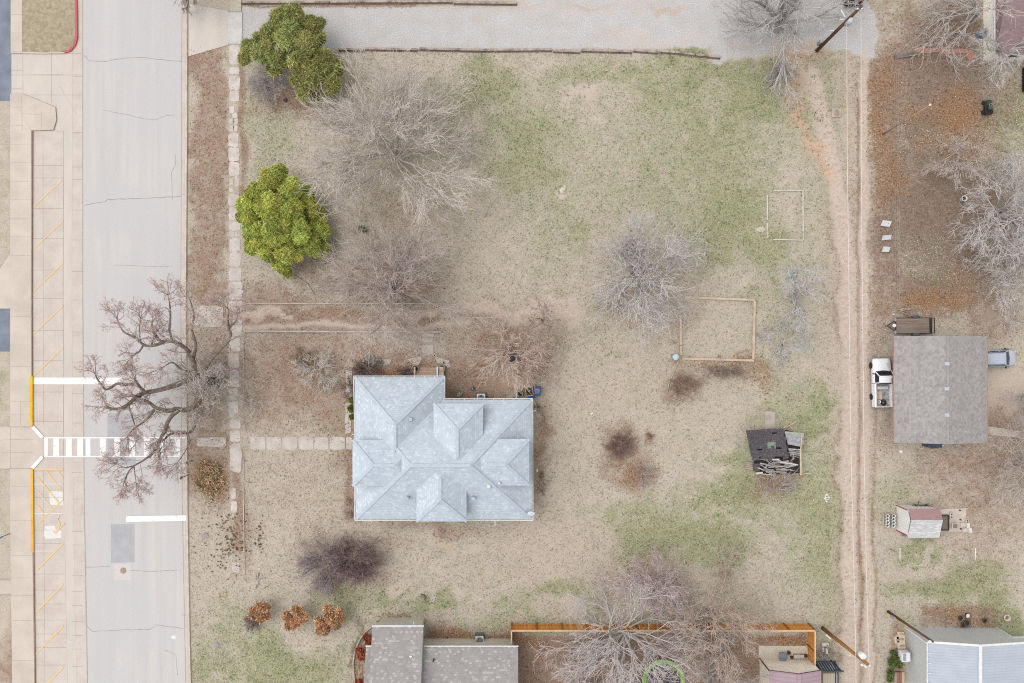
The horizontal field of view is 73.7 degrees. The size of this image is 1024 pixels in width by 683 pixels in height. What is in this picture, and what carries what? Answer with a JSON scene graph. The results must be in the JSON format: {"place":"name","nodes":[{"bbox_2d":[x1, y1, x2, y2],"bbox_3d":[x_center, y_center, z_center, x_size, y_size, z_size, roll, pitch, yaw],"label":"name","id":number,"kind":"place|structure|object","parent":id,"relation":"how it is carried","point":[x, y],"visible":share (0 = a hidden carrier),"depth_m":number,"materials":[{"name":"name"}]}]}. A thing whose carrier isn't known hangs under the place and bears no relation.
{"place":"outdoors","nodes":[
{"label":"outdoors","id":0,"kind":"place"},
{"bbox_2d":[0,0,56,682],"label":"sidewalk","id":1,"kind":"structure","parent":0,"point":[18,458],"depth_m":74.87,"materials":[{"name":"beige concrete"}]},
{"bbox_2d":[10,14,40,660],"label":"paving joints","id":2,"kind":"object","parent":1,"relation":"on","point":[20,401],"visible":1,"depth_m":74.86,"materials":[{"name":"concrete"}]},
{"bbox_2d":[30,376,33,551],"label":"yellow kerb","id":3,"kind":"structure","parent":1,"relation":"on","point":[31,470],"depth_m":74.85,"materials":[{"name":"paint"}]},
{"bbox_2d":[11,4,227,130],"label":"driveway apron","id":4,"kind":"object","parent":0,"point":[207,31],"visible":0.92,"depth_m":74.98,"materials":[{"name":"white concrete"}]},
{"bbox_2d":[83,0,184,682],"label":"road","id":5,"kind":"structure","parent":0,"point":[126,157],"depth_m":74.99,"materials":[{"name":"grey concrete"}]},
{"bbox_2d":[11,0,185,682],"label":"paving joints","id":6,"kind":"object","parent":5,"relation":"on","point":[82,327],"visible":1,"depth_m":74.98,"materials":[{"name":"grey concrete"}]},
{"bbox_2d":[31,426,185,468],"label":"crosswalk","id":7,"kind":"structure","parent":5,"relation":"on","point":[69,447],"depth_m":74.97,"materials":[{"name":"white paint"}]},
{"bbox_2d":[33,378,185,521],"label":"stop line","id":8,"kind":"object","parent":5,"relation":"on","point":[111,381],"visible":0.91,"depth_m":74.97,"materials":[{"name":"white paint"}]},
{"bbox_2d":[107,413,135,562],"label":"road patch","id":9,"kind":"object","parent":5,"relation":"on","point":[122,543],"visible":0.7,"depth_m":74.99,"materials":[{"name":"grey asphalt"}]},
{"bbox_2d":[114,564,130,579],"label":"road patch","id":10,"kind":"object","parent":5,"relation":"on","point":[119,575],"visible":1,"depth_m":74.99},
{"bbox_2d":[66,57,182,674],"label":"road cracks","id":11,"kind":"object","parent":5,"relation":"on","point":[149,266],"visible":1,"depth_m":74.98,"materials":[{"name":"asphalt"}]},
{"bbox_2d":[228,12,241,43],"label":"sidewalk","id":12,"kind":"structure","parent":0,"point":[234,27],"depth_m":74.92,"materials":[{"name":"concrete"}]},
{"bbox_2d":[230,0,240,11],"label":"sidewalk","id":13,"kind":"structure","parent":0,"point":[235,5],"depth_m":74.90,"materials":[{"name":"beige concrete"}]},
{"bbox_2d":[191,305,450,449],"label":"stone path","id":14,"kind":"structure","parent":0,"point":[289,443],"depth_m":74.97,"materials":[{"name":"beige stone"}]},
{"bbox_2d":[0,0,1023,682],"bbox_3d":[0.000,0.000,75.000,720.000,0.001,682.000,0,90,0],"label":"ground","id":15,"kind":"structure","parent":0,"point":[574,314],"depth_m":75.00,"materials":[{"name":"beige plant"}]},
{"bbox_2d":[0,0,10,351],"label":"asphalt lot","id":16,"kind":"structure","parent":15,"relation":"on","point":[5,49],"depth_m":74.99,"materials":[{"name":"grey asphalt"}]},
{"bbox_2d":[31,131,35,682],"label":"kerb","id":17,"kind":"structure","parent":15,"relation":"on","point":[32,373],"depth_m":74.86,"materials":[{"name":"beige concrete"}]},
{"bbox_2d":[22,0,74,51],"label":"grass island","id":18,"kind":"structure","parent":15,"relation":"on","point":[48,25],"depth_m":74.87,"materials":[{"name":"beige plant"}]},
{"bbox_2d":[33,131,67,682],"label":"parking lane","id":19,"kind":"structure","parent":15,"relation":"on","point":[48,405],"depth_m":74.99,"materials":[{"name":"beige concrete"}]},
{"bbox_2d":[34,491,62,538],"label":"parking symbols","id":20,"kind":"object","parent":19,"relation":"on","point":[48,532],"visible":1,"depth_m":74.98,"materials":[{"name":"paint"}]},
{"bbox_2d":[33,179,64,682],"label":"parking lines","id":21,"kind":"object","parent":19,"relation":"on","point":[38,609],"visible":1,"depth_m":74.96,"materials":[{"name":"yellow paint"}]},
{"bbox_2d":[63,51,76,682],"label":"valley gutter","id":22,"kind":"object","parent":15,"relation":"on","point":[68,388],"visible":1,"depth_m":74.99,"materials":[{"name":"white concrete"}]},
{"bbox_2d":[64,0,77,52],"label":"red kerb","id":23,"kind":"structure","parent":15,"relation":"on","point":[76,30],"depth_m":74.84,"materials":[{"name":"paint"}]},
{"bbox_2d":[72,0,86,682],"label":"gutter","id":24,"kind":"object","parent":15,"relation":"on","point":[78,487],"visible":1,"depth_m":74.99,"materials":[{"name":"beige concrete"}]},
{"bbox_2d":[74,273,253,506],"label":"street oak","id":25,"kind":"object","parent":15,"relation":"on","point":[137,398],"visible":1,"depth_m":68.63,"materials":[{"name":"brown plant"}]},
{"bbox_2d":[180,1,188,682],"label":"gutter","id":26,"kind":"object","parent":15,"relation":"on","point":[184,534],"visible":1,"depth_m":74.99,"materials":[{"name":"grey concrete"}]},
{"bbox_2d":[184,0,190,682],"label":"kerb","id":27,"kind":"structure","parent":15,"relation":"on","point":[185,298],"depth_m":74.86,"materials":[{"name":"concrete"}]},
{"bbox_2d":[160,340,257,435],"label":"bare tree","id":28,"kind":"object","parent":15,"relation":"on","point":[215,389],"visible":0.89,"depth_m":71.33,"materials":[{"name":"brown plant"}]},
{"bbox_2d":[195,459,223,497],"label":"leaf mound","id":29,"kind":"object","parent":15,"relation":"on","point":[203,480],"visible":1,"depth_m":74.72,"materials":[{"name":"brown plant"}]},
{"bbox_2d":[193,491,262,592],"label":"dark weeds","id":30,"kind":"object","parent":15,"relation":"on","point":[227,529],"visible":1,"depth_m":74.92,"materials":[{"name":"brown plant"}]},
{"bbox_2d":[228,45,242,572],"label":"stone walk","id":31,"kind":"structure","parent":15,"relation":"on","point":[235,448],"depth_m":74.98,"materials":[{"name":"grey stone"}]},
{"bbox_2d":[243,334,244,574],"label":"metal edging","id":32,"kind":"object","parent":15,"relation":"on","point":[243,459],"visible":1,"depth_m":74.91,"materials":[{"name":"metal"}]},
{"bbox_2d":[247,601,270,624],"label":"orange leaved sapling","id":33,"kind":"object","parent":15,"relation":"on","point":[264,608],"visible":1,"depth_m":73.31,"materials":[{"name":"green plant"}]},
{"bbox_2d":[244,68,297,107],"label":"bare shrub","id":34,"kind":"object","parent":15,"relation":"on","point":[262,83],"visible":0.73,"depth_m":74.08,"materials":[{"name":"grey plant"}]},
{"bbox_2d":[235,162,331,278],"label":"evergreen tree","id":35,"kind":"object","parent":15,"relation":"on","point":[283,236],"visible":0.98,"depth_m":71.04,"materials":[{"name":"green plant"}]},
{"bbox_2d":[237,0,344,105],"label":"evergreen tree","id":36,"kind":"object","parent":15,"relation":"on","point":[308,61],"visible":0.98,"depth_m":70.90,"materials":[{"name":"green plant"}]},
{"bbox_2d":[281,605,309,631],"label":"orange leaved sapling","id":37,"kind":"object","parent":15,"relation":"on","point":[300,617],"visible":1,"depth_m":73.20,"materials":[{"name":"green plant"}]},
{"bbox_2d":[288,345,316,367],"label":"bare shrub","id":38,"kind":"object","parent":15,"relation":"on","point":[297,351],"visible":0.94,"depth_m":74.49,"materials":[{"name":"brown plant"}]},
{"bbox_2d":[289,348,347,394],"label":"bare bush","id":39,"kind":"object","parent":15,"relation":"on","point":[320,367],"visible":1,"depth_m":73.87,"materials":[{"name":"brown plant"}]},
{"bbox_2d":[291,531,355,599],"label":"bare shrub","id":40,"kind":"object","parent":15,"relation":"on","point":[324,586],"visible":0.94,"depth_m":73.65,"materials":[{"name":"brown plant"}]},
{"bbox_2d":[314,603,344,637],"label":"orange leaved sapling","id":41,"kind":"object","parent":15,"relation":"on","point":[333,619],"visible":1,"depth_m":73.17,"materials":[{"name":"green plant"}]},
{"bbox_2d":[244,330,441,332],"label":"wall","id":42,"kind":"structure","parent":15,"relation":"on","point":[337,331],"depth_m":74.80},
{"bbox_2d":[246,303,441,303],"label":"wall","id":43,"kind":"structure","parent":15,"relation":"on","point":[334,303],"depth_m":74.80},
{"bbox_2d":[318,529,385,594],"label":"bare shrub","id":44,"kind":"object","parent":15,"relation":"on","point":[347,572],"visible":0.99,"depth_m":73.58,"materials":[{"name":"brown plant"}]},
{"bbox_2d":[348,354,382,378],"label":"bare shrub","id":45,"kind":"object","parent":15,"relation":"on","point":[357,367],"visible":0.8,"depth_m":74.26,"materials":[{"name":"brown plant"}]},
{"bbox_2d":[242,0,516,5],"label":"tie edging","id":46,"kind":"object","parent":15,"relation":"on","point":[481,3],"visible":0.98,"depth_m":74.80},
{"bbox_2d":[289,39,507,248],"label":"bare tree","id":47,"kind":"object","parent":15,"relation":"on","point":[361,125],"visible":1,"depth_m":69.85,"materials":[{"name":"grey plant"}]},
{"bbox_2d":[298,182,512,371],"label":"bare tree","id":48,"kind":"object","parent":15,"relation":"on","point":[394,290],"visible":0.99,"depth_m":69.96,"materials":[{"name":"grey plant"}]},
{"bbox_2d":[414,367,443,376],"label":"porch steps","id":49,"kind":"structure","parent":15,"relation":"on","point":[428,371],"depth_m":74.50,"materials":[{"name":"white paint"}]},
{"bbox_2d":[364,617,517,682],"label":"house","id":50,"kind":"structure","parent":15,"relation":"on","point":[401,650],"depth_m":71.35,"materials":[{"name":"grey"}]},
{"bbox_2d":[352,376,535,524],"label":"house","id":51,"kind":"structure","parent":15,"relation":"on","point":[424,449],"depth_m":69.57,"materials":[{"name":"white"}]},
{"bbox_2d":[461,308,558,397],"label":"bare tree","id":52,"kind":"object","parent":15,"relation":"on","point":[520,356],"visible":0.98,"depth_m":72.50,"materials":[{"name":"brown plant"}]},
{"bbox_2d":[338,47,719,59],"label":"tie edging","id":53,"kind":"object","parent":15,"relation":"on","point":[560,51],"visible":0.98,"depth_m":74.80,"materials":[{"name":"brown wood"}]},
{"bbox_2d":[518,296,566,341],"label":"bare tree","id":54,"kind":"object","parent":15,"relation":"on","point":[543,319],"visible":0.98,"depth_m":72.23,"materials":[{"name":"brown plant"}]},
{"bbox_2d":[549,632,626,682],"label":"bare tree","id":55,"kind":"object","parent":15,"relation":"on","point":[594,679],"visible":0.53,"depth_m":72.25,"materials":[{"name":"brown plant"}]},
{"bbox_2d":[189,0,1023,682],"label":"fallen leaves","id":56,"kind":"object","parent":15,"relation":"on","point":[685,324],"depth_m":74.93,"materials":[{"name":"brown plant"}]},
{"bbox_2d":[190,48,1023,682],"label":"green weeds","id":57,"kind":"object","parent":15,"relation":"on","point":[664,294],"visible":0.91,"depth_m":74.92,"materials":[{"name":"green plant"}]},
{"bbox_2d":[604,429,636,462],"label":"bare shrub","id":58,"kind":"object","parent":15,"relation":"on","point":[612,446],"visible":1,"depth_m":74.30,"materials":[{"name":"brown plant"}]},
{"bbox_2d":[530,563,721,682],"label":"bare tree","id":59,"kind":"object","parent":15,"relation":"on","point":[598,650],"visible":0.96,"depth_m":70.42,"materials":[{"name":"grey plant"}]},
{"bbox_2d":[570,203,722,352],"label":"bare tree","id":60,"kind":"object","parent":15,"relation":"on","point":[637,255],"visible":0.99,"depth_m":70.19,"materials":[{"name":"grey plant"}]},
{"bbox_2d":[602,546,690,617],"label":"bare tree","id":61,"kind":"object","parent":15,"relation":"on","point":[648,577],"visible":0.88,"depth_m":72.09,"materials":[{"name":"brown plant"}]},
{"bbox_2d":[511,623,815,665],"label":"wooden fence","id":62,"kind":"object","parent":15,"relation":"on","point":[810,629],"visible":0.64,"depth_m":73.79,"materials":[{"name":"brown wood"}]},
{"bbox_2d":[642,657,684,682],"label":"trampoline","id":63,"kind":"object","parent":15,"relation":"on","point":[660,676],"visible":0.47,"depth_m":74.20,"materials":[{"name":"green"}]},
{"bbox_2d":[667,373,701,400],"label":"bare shrub","id":64,"kind":"object","parent":15,"relation":"on","point":[675,381],"visible":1,"depth_m":74.39,"materials":[{"name":"brown plant"}]},
{"bbox_2d":[647,537,777,682],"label":"bare tree","id":65,"kind":"object","parent":15,"relation":"on","point":[713,613],"visible":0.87,"depth_m":70.90,"materials":[{"name":"grey plant"}]},
{"bbox_2d":[679,296,755,361],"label":"garden bed","id":66,"kind":"object","parent":15,"relation":"on","point":[753,329],"visible":0.98,"depth_m":74.80,"materials":[{"name":"wood"}]},
{"bbox_2d":[700,363,749,383],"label":"bare shrub","id":67,"kind":"object","parent":15,"relation":"on","point":[738,371],"visible":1,"depth_m":74.07,"materials":[{"name":"brown plant"}]},
{"bbox_2d":[680,626,772,682],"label":"bare tree","id":68,"kind":"object","parent":15,"relation":"on","point":[712,677],"visible":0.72,"depth_m":71.27,"materials":[{"name":"brown plant"}]},
{"bbox_2d":[765,411,775,428],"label":"concrete pad","id":69,"kind":"object","parent":15,"relation":"on","point":[770,423],"visible":0.86,"depth_m":74.92,"materials":[{"name":"concrete"}]},
{"bbox_2d":[754,467,798,497],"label":"bare shrub","id":70,"kind":"object","parent":15,"relation":"on","point":[783,484],"visible":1,"depth_m":74.13,"materials":[{"name":"grey plant"}]},
{"bbox_2d":[745,421,810,474],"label":"collapsed shed","id":71,"kind":"structure","parent":15,"relation":"on","point":[775,450],"depth_m":74.14,"materials":[{"name":"black wood"}]},
{"bbox_2d":[754,315,812,370],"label":"bare tree","id":72,"kind":"object","parent":15,"relation":"on","point":[799,345],"visible":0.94,"depth_m":74.15,"materials":[{"name":"grey plant"}]},
{"bbox_2d":[767,58,799,88],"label":"bare shrub","id":73,"kind":"object","parent":15,"relation":"on","point":[775,69],"visible":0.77,"depth_m":74.03,"materials":[{"name":"grey plant"}]},
{"bbox_2d":[766,190,803,240],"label":"garden bed","id":74,"kind":"object","parent":15,"relation":"on","point":[802,215],"visible":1,"depth_m":74.88,"materials":[{"name":"wood"}]},
{"bbox_2d":[759,658,820,682],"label":"cottage","id":75,"kind":"structure","parent":15,"relation":"on","point":[795,671],"depth_m":72.20,"materials":[{"name":"metal"}]},
{"bbox_2d":[706,0,875,111],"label":"bare tree","id":76,"kind":"object","parent":15,"relation":"on","point":[786,9],"visible":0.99,"depth_m":70.69,"materials":[{"name":"grey plant"}]},
{"bbox_2d":[770,249,831,338],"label":"bare tree","id":77,"kind":"object","parent":15,"relation":"on","point":[791,277],"visible":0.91,"depth_m":72.01,"materials":[{"name":"grey plant"}]},
{"bbox_2d":[816,645,838,662],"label":"bare shrub","id":78,"kind":"object","parent":15,"relation":"on","point":[826,655],"visible":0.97,"depth_m":74.47,"materials":[{"name":"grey plant"}]},
{"bbox_2d":[821,672,836,682],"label":"wooden deck","id":79,"kind":"structure","parent":15,"relation":"on","point":[827,677],"depth_m":74.20,"materials":[{"name":"brown wood"}]},
{"bbox_2d":[816,660,843,682],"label":"pergola","id":80,"kind":"object","parent":15,"relation":"on","point":[837,669],"visible":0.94,"depth_m":73.35,"materials":[{"name":"metal"}]},
{"bbox_2d":[803,52,873,682],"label":"dirt alley","id":81,"kind":"structure","parent":15,"relation":"on","point":[843,217],"depth_m":75.00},
{"bbox_2d":[815,5,863,52],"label":"utility pole","id":82,"kind":"object","parent":15,"relation":"on","point":[848,21],"visible":1,"depth_m":69.00,"materials":[{"name":"brown wood"}]},
{"bbox_2d":[821,626,870,667],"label":"utility pole","id":83,"kind":"object","parent":15,"relation":"on","point":[860,655],"visible":1,"depth_m":68.86,"materials":[{"name":"orange wood"}]},
{"bbox_2d":[846,24,855,654],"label":"power line","id":84,"kind":"object","parent":83,"relation":"attached to","point":[850,388],"visible":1,"depth_m":67.73,"materials":[{"name":"metal"}]},
{"bbox_2d":[861,138,868,654],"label":"power line","id":85,"kind":"object","parent":83,"relation":"attached to","point":[863,382],"visible":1,"depth_m":66.83,"materials":[{"name":"metal"}]},
{"bbox_2d":[869,357,892,408],"bbox_3d":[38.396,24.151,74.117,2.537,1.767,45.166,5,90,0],"label":"pickup truck","id":86,"kind":"object","parent":15,"relation":"on","point":[881,372],"visible":0.97,"depth_m":73.98,"materials":[{"name":"white paint"}]},
{"bbox_2d":[886,649,903,682],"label":"ivy clump","id":87,"kind":"object","parent":15,"relation":"on","point":[894,659],"visible":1,"depth_m":74.36,"materials":[{"name":"green plant"}]},
{"bbox_2d":[892,70,899,305],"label":"wire fence","id":88,"kind":"object","parent":15,"relation":"on","point":[897,201],"visible":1,"depth_m":74.19,"materials":[{"name":"metal"}]},
{"bbox_2d":[893,671,904,682],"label":"raised planter","id":89,"kind":"object","parent":15,"relation":"on","point":[898,676],"visible":1,"depth_m":74.70,"materials":[{"name":"brown wood"}]},
{"bbox_2d":[896,648,909,661],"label":"window unit","id":90,"kind":"structure","parent":15,"relation":"on","point":[904,655],"depth_m":73.68,"materials":[{"name":"white paint"}]},
{"bbox_2d":[886,610,933,642],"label":"utility pole","id":91,"kind":"object","parent":15,"relation":"on","point":[893,616],"visible":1,"depth_m":71.53,"materials":[{"name":"brown wood"}]},
{"bbox_2d":[887,315,934,335],"bbox_3d":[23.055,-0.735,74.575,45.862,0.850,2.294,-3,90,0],"label":"utility trailer","id":92,"kind":"object","parent":15,"relation":"on","point":[907,325],"visible":0.97,"depth_m":74.43,"materials":[{"name":"brown wood"}]},
{"bbox_2d":[896,505,942,537],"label":"garden shed","id":93,"kind":"structure","parent":15,"relation":"on","point":[919,521],"depth_m":72.74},
{"bbox_2d":[916,47,967,53],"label":"brick strip","id":94,"kind":"object","parent":15,"relation":"on","point":[955,51],"visible":0.78,"depth_m":74.94,"materials":[{"name":"brick"}]},
{"bbox_2d":[940,508,965,531],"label":"patio","id":95,"kind":"structure","parent":15,"relation":"on","point":[958,514],"depth_m":74.90,"materials":[{"name":"concrete"}]},
{"bbox_2d":[913,123,998,190],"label":"bare tree","id":96,"kind":"object","parent":15,"relation":"on","point":[939,166],"visible":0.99,"depth_m":72.36,"materials":[{"name":"grey plant"}]},
{"bbox_2d":[904,0,1023,83],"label":"bare tree","id":97,"kind":"object","parent":15,"relation":"on","point":[975,11],"visible":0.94,"depth_m":72.53,"materials":[{"name":"grey plant"}]},
{"bbox_2d":[943,142,1023,274],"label":"bare tree","id":98,"kind":"object","parent":15,"relation":"on","point":[996,214],"visible":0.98,"depth_m":71.43,"materials":[{"name":"grey plant"}]},
{"bbox_2d":[955,27,1023,89],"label":"bare tree","id":99,"kind":"object","parent":15,"relation":"on","point":[993,48],"visible":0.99,"depth_m":72.08,"materials":[{"name":"grey plant"}]},
{"bbox_2d":[961,233,1023,337],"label":"bare tree","id":100,"kind":"object","parent":15,"relation":"on","point":[1000,279],"visible":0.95,"depth_m":71.74,"materials":[{"name":"grey plant"}]},
{"bbox_2d":[984,407,1023,513],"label":"bare tree","id":101,"kind":"object","parent":15,"relation":"on","point":[1019,462],"visible":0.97,"depth_m":72.72,"materials":[{"name":"grey plant"}]},
{"bbox_2d":[988,426,1023,437],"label":"concrete walk","id":102,"kind":"structure","parent":15,"relation":"on","point":[996,431],"depth_m":74.94,"materials":[{"name":"concrete"}]},
{"bbox_2d":[999,384,1023,432],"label":"bare tree","id":103,"kind":"object","parent":15,"relation":"on","point":[1019,412],"visible":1,"depth_m":73.09,"materials":[{"name":"grey plant"}]},
{"bbox_2d":[242,0,879,64],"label":"gravel driveway","id":104,"kind":"structure","parent":0,"point":[628,24],"depth_m":75.00,"materials":[{"name":"grey gravel"}]},
{"bbox_2d":[758,646,807,659],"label":"patio","id":105,"kind":"structure","parent":0,"point":[768,652],"depth_m":74.92,"materials":[{"name":"concrete"}]},
{"bbox_2d":[890,336,987,443],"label":"garage","id":106,"kind":"structure","parent":0,"point":[940,389],"depth_m":71.72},
{"bbox_2d":[906,627,1023,682],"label":"metal building","id":107,"kind":"structure","parent":0,"point":[972,655],"depth_m":71.04,"materials":[{"name":"white paint"}]},
{"bbox_2d":[981,100,992,114],"bbox_3d":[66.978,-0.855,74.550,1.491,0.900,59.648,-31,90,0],"label":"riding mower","id":108,"kind":"object","parent":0,"point":[987,108],"visible":1,"depth_m":74.40,"materials":[{"name":"green plastic"}]},
{"bbox_2d":[983,0,1023,60],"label":"house","id":109,"kind":"structure","parent":0,"point":[1005,24],"depth_m":72.64,"materials":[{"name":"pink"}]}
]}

